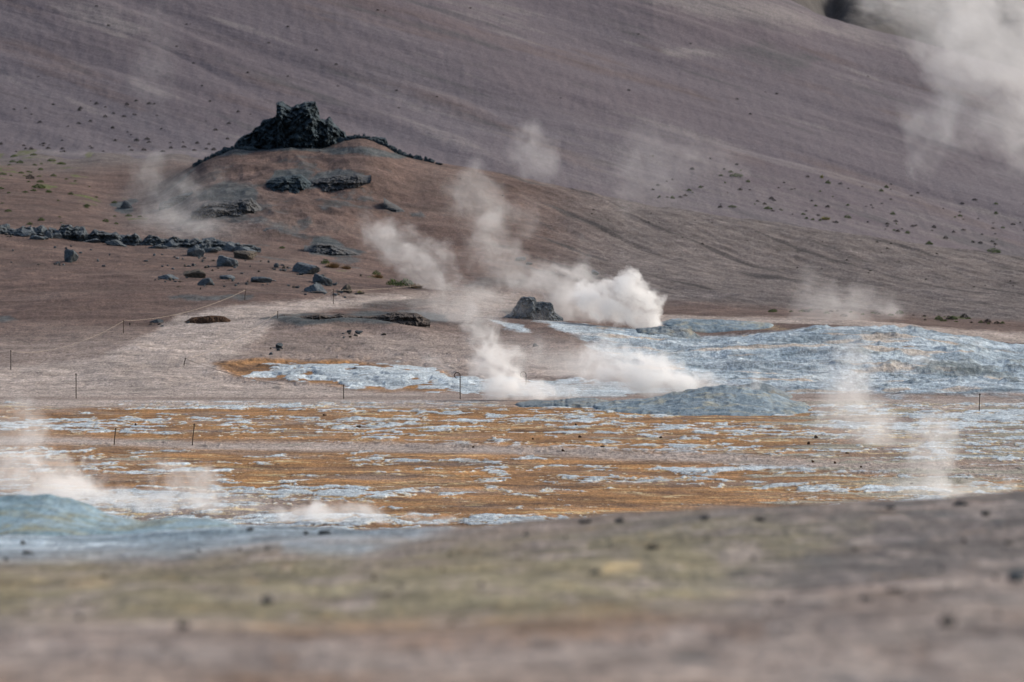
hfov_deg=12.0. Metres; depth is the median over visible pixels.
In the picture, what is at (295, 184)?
rock outcrop
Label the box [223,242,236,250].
ledge slab
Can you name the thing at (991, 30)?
hill
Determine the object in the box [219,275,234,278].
boulder
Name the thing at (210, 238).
ledge slab
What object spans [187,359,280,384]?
rope
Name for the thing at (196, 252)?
boulder
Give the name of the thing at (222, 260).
boulder
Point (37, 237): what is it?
ledge slab
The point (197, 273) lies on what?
boulder
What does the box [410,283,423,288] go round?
straw grass
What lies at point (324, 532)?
foreground stone
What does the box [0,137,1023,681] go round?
ground
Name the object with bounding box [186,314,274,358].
rope
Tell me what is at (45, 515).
mud mound
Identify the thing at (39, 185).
leafy shrub
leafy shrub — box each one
[32,183,44,187]
[386,279,399,285]
[397,278,413,285]
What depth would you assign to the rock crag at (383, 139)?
331.96 m
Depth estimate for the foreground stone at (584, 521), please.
52.32 m
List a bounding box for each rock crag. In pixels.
[234,101,346,149]
[372,136,387,143]
[504,296,562,320]
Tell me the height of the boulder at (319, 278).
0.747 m
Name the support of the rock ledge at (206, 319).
on the ground at (404, 485)
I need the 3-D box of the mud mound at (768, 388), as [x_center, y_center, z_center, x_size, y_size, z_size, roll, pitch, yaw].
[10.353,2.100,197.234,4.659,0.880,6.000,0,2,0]
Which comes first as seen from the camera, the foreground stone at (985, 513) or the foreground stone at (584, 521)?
the foreground stone at (985, 513)
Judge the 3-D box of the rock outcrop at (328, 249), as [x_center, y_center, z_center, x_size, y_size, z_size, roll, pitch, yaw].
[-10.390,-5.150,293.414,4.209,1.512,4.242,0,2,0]
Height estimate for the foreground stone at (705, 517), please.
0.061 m
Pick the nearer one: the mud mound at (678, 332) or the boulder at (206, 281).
the mud mound at (678, 332)
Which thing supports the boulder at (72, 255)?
on the ground at (404, 485)
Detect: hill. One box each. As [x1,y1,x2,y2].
[0,0,1023,256]
[792,0,1023,69]
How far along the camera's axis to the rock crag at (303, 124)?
331.73 m
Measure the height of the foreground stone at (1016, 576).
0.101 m
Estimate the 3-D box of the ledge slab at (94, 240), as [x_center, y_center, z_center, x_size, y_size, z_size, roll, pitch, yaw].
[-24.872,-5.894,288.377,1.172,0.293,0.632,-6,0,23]
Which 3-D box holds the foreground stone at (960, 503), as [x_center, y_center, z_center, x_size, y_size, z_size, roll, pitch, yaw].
[4.553,1.656,49.571,0.141,0.064,0.173,-1,3,-29]
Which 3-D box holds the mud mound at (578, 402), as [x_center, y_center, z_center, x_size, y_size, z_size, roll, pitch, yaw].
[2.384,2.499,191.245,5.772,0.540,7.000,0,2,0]
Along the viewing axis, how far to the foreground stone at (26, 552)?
53.34 m
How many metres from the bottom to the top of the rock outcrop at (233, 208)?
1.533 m
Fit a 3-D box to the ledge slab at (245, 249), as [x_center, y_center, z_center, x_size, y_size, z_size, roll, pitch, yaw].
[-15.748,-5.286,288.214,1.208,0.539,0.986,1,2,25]
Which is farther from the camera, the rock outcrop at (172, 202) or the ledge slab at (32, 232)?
the rock outcrop at (172, 202)
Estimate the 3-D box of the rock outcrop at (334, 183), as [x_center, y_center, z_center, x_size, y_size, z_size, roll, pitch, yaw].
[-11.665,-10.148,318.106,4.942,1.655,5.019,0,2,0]
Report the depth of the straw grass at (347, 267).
283.73 m
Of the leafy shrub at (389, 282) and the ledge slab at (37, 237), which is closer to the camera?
the leafy shrub at (389, 282)
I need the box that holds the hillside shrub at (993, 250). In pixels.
[987,248,1000,252]
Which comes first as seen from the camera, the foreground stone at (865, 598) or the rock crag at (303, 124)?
the foreground stone at (865, 598)
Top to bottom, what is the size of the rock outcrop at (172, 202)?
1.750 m
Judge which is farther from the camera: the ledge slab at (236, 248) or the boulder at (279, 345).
the ledge slab at (236, 248)
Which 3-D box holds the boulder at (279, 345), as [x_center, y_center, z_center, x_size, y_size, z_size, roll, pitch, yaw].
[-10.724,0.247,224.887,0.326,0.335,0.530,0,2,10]
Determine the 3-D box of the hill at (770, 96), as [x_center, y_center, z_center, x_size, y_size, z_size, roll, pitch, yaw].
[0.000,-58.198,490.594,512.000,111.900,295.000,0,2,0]
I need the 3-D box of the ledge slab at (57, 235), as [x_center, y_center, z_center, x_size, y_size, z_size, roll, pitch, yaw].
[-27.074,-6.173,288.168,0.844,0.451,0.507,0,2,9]
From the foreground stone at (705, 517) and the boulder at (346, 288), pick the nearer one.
the foreground stone at (705, 517)
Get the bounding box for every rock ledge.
[0,224,260,251]
[185,315,230,323]
[279,312,429,327]
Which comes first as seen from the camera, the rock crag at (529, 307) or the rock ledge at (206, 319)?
the rock ledge at (206, 319)
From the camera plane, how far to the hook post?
195.15 m
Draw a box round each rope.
[128,290,244,320]
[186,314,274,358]
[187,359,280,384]
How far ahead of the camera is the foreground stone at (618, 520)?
50.76 m
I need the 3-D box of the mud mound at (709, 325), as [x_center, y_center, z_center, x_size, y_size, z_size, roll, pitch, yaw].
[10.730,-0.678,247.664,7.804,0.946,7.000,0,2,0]
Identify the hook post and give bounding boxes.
[454,372,460,398]
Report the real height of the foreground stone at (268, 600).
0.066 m
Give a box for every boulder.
[64,249,78,261]
[120,200,131,208]
[150,319,163,322]
[158,274,178,278]
[183,269,205,277]
[187,247,204,256]
[197,278,214,285]
[217,255,238,265]
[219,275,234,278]
[233,250,256,259]
[250,277,271,282]
[276,343,282,347]
[292,262,319,273]
[304,283,327,292]
[313,273,332,285]
[340,284,351,292]
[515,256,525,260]
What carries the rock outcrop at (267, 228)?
on the ground at (404, 485)
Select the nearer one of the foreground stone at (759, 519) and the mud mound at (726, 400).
the foreground stone at (759, 519)
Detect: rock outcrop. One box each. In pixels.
[159,191,192,209]
[191,197,262,219]
[263,227,282,230]
[266,174,311,193]
[304,243,360,254]
[310,173,371,191]
[384,198,404,211]
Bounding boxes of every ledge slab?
[17,233,30,236]
[21,230,36,235]
[29,235,45,239]
[45,231,52,238]
[52,233,61,238]
[83,239,99,242]
[105,240,126,246]
[148,244,161,247]
[164,240,177,246]
[202,237,216,240]
[204,247,221,252]
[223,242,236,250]
[234,245,242,250]
[237,247,256,251]
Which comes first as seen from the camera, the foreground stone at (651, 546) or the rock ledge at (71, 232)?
the foreground stone at (651, 546)
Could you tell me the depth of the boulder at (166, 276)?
262.63 m
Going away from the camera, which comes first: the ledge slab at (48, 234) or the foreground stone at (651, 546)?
the foreground stone at (651, 546)
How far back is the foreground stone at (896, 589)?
31.53 m
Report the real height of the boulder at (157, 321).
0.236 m
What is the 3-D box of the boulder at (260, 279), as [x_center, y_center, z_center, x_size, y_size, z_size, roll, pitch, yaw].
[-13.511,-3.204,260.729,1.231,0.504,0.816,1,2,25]
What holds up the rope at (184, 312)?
attached to the rope post
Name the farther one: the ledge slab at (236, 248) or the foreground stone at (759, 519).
the ledge slab at (236, 248)
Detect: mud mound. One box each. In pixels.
[0,494,236,535]
[515,397,608,407]
[593,385,810,415]
[636,326,702,338]
[660,318,773,332]
[739,382,792,398]
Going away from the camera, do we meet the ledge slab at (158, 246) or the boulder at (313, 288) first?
the boulder at (313, 288)
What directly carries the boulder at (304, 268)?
on the ground at (404, 485)
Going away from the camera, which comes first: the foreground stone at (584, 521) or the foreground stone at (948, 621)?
the foreground stone at (948, 621)
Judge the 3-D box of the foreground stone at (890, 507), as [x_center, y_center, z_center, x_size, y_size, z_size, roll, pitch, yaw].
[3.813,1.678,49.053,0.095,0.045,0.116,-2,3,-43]
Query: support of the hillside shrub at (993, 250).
on the ground at (404, 485)
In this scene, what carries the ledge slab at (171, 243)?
on the rock ledge at (71, 232)
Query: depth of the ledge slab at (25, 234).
286.71 m
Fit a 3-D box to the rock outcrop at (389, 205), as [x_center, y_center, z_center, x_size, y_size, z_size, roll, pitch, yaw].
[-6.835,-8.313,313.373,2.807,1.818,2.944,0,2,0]
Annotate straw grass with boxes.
[325,262,340,267]
[339,264,350,268]
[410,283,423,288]
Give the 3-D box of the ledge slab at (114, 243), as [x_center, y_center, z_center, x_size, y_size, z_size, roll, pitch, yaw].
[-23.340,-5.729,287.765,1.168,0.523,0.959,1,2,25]
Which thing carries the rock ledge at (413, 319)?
on the ground at (404, 485)
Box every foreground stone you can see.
[22,550,34,553]
[176,622,189,628]
[261,596,273,604]
[318,530,330,533]
[579,520,590,523]
[590,570,600,573]
[614,518,624,522]
[645,544,660,548]
[701,515,709,519]
[755,518,764,521]
[860,596,871,600]
[885,505,894,508]
[887,587,902,591]
[939,616,955,625]
[953,501,968,505]
[981,510,989,515]
[1008,570,1023,581]
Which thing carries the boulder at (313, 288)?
on the ground at (404, 485)
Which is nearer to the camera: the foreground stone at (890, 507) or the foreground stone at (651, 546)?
the foreground stone at (651, 546)
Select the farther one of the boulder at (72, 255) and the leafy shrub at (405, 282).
the boulder at (72, 255)
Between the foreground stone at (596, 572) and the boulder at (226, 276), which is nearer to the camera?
the foreground stone at (596, 572)
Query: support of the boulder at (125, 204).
on the ground at (404, 485)
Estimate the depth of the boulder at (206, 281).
258.58 m
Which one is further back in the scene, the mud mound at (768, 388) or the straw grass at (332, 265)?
the straw grass at (332, 265)
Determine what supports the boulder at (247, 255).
on the ground at (404, 485)
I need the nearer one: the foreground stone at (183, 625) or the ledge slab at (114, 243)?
the foreground stone at (183, 625)
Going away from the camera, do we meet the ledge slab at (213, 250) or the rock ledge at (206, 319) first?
the rock ledge at (206, 319)

